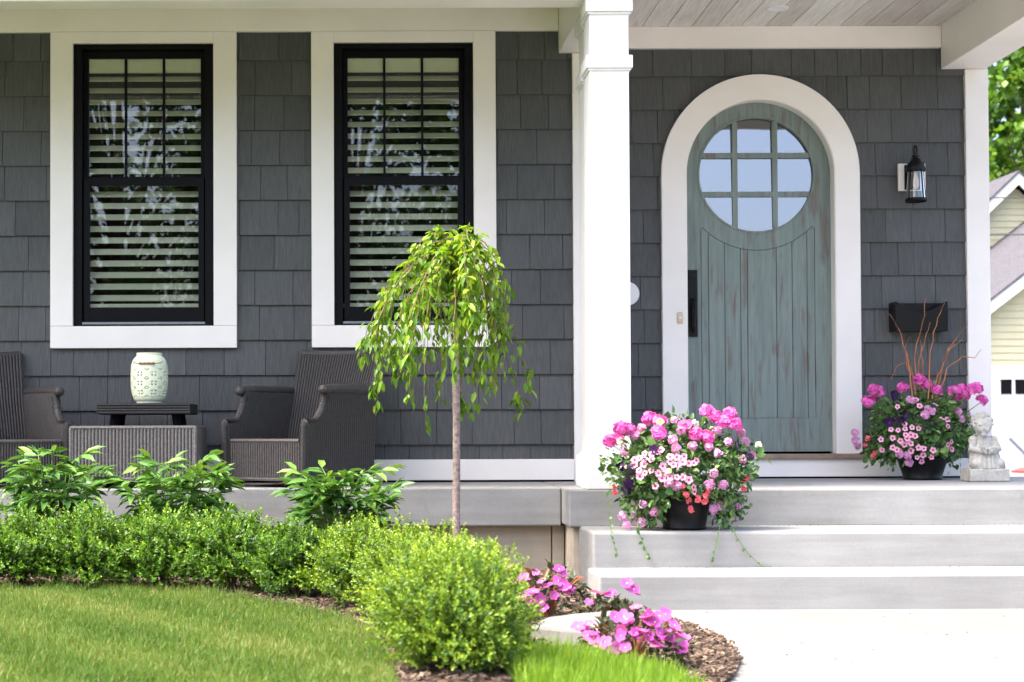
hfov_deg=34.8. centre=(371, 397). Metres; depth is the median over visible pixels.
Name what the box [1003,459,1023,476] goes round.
driveway
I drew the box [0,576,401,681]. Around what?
grass
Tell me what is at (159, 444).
wicker ottoman
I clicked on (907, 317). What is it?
mailbox
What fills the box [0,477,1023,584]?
concrete porch
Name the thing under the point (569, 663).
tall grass
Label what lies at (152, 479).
peony plant
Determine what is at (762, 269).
door
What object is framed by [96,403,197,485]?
side table
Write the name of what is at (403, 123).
window
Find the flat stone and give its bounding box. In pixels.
[531,611,629,648]
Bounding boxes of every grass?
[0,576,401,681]
[503,631,708,681]
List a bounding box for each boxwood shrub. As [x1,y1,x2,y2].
[0,491,75,585]
[17,500,141,585]
[91,498,210,587]
[165,498,274,588]
[233,510,343,595]
[289,509,416,607]
[338,505,495,613]
[357,529,546,679]
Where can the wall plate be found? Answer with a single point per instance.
(634, 293)
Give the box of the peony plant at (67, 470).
[0,444,122,536]
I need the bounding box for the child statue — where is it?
[960,412,1009,481]
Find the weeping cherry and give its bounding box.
[355,222,536,541]
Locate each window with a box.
[50,32,236,348]
[311,31,496,347]
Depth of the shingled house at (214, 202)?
9.58 m
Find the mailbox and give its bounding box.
[889,301,947,331]
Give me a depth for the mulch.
5.99 m
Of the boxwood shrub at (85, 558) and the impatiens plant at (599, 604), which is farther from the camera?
the boxwood shrub at (85, 558)
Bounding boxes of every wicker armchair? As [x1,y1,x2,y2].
[0,351,71,481]
[221,348,383,486]
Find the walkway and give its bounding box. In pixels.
[583,594,1023,681]
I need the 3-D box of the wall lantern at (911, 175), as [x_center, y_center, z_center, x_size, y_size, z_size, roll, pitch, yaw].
[3.332,-1.367,9.920,0.166,0.349,0.179,0,-1,0]
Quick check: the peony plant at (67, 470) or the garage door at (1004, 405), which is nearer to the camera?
the peony plant at (67, 470)
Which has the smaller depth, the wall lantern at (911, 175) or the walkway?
the walkway
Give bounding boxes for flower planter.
[598,404,772,566]
[851,299,988,479]
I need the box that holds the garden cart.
[1008,437,1023,472]
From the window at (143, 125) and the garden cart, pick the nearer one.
the window at (143, 125)
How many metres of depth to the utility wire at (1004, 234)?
34.06 m
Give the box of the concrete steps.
[579,525,1023,609]
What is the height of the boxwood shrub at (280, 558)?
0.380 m
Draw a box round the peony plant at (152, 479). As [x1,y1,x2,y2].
[100,449,245,575]
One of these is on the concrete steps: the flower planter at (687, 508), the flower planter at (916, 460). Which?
the flower planter at (687, 508)
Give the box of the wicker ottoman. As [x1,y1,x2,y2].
[69,425,206,487]
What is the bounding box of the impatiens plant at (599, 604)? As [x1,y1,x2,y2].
[572,577,643,627]
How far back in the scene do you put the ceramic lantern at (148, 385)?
9.06 m
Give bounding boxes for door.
[660,74,866,458]
[995,379,1023,458]
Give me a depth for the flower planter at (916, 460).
9.53 m
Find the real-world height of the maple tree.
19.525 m
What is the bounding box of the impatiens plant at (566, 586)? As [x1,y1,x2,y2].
[505,558,596,615]
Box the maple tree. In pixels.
[986,46,1023,181]
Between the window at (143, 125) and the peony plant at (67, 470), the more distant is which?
the window at (143, 125)
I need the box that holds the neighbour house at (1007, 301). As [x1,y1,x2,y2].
[989,170,1023,458]
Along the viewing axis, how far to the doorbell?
9.96 m
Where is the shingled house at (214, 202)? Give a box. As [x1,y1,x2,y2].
[0,0,1023,488]
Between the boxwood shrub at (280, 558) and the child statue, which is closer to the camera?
the boxwood shrub at (280, 558)
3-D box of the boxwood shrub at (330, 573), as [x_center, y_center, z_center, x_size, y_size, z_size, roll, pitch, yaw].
[-0.041,0.655,6.642,0.556,0.407,0.542,-1,-1,28]
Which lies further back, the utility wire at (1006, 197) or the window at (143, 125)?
the utility wire at (1006, 197)
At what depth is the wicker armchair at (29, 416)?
9.19 m
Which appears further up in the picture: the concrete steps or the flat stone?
the concrete steps
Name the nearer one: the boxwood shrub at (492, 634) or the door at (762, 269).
the boxwood shrub at (492, 634)
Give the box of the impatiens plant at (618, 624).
[570,602,699,664]
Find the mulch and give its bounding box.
[0,567,743,681]
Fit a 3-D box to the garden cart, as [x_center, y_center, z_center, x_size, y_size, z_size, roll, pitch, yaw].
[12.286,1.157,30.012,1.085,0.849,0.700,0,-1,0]
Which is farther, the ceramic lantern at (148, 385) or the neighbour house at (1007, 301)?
the neighbour house at (1007, 301)
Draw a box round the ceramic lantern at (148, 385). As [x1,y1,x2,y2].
[131,352,167,402]
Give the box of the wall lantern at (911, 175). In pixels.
[898,145,926,202]
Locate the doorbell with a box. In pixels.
[677,312,682,323]
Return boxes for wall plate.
[630,282,638,304]
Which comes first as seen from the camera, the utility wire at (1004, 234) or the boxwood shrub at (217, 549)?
the boxwood shrub at (217, 549)
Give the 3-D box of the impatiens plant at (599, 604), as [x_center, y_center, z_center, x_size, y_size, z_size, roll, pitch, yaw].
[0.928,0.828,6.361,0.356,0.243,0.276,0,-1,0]
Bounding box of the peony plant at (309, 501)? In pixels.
[268,460,414,536]

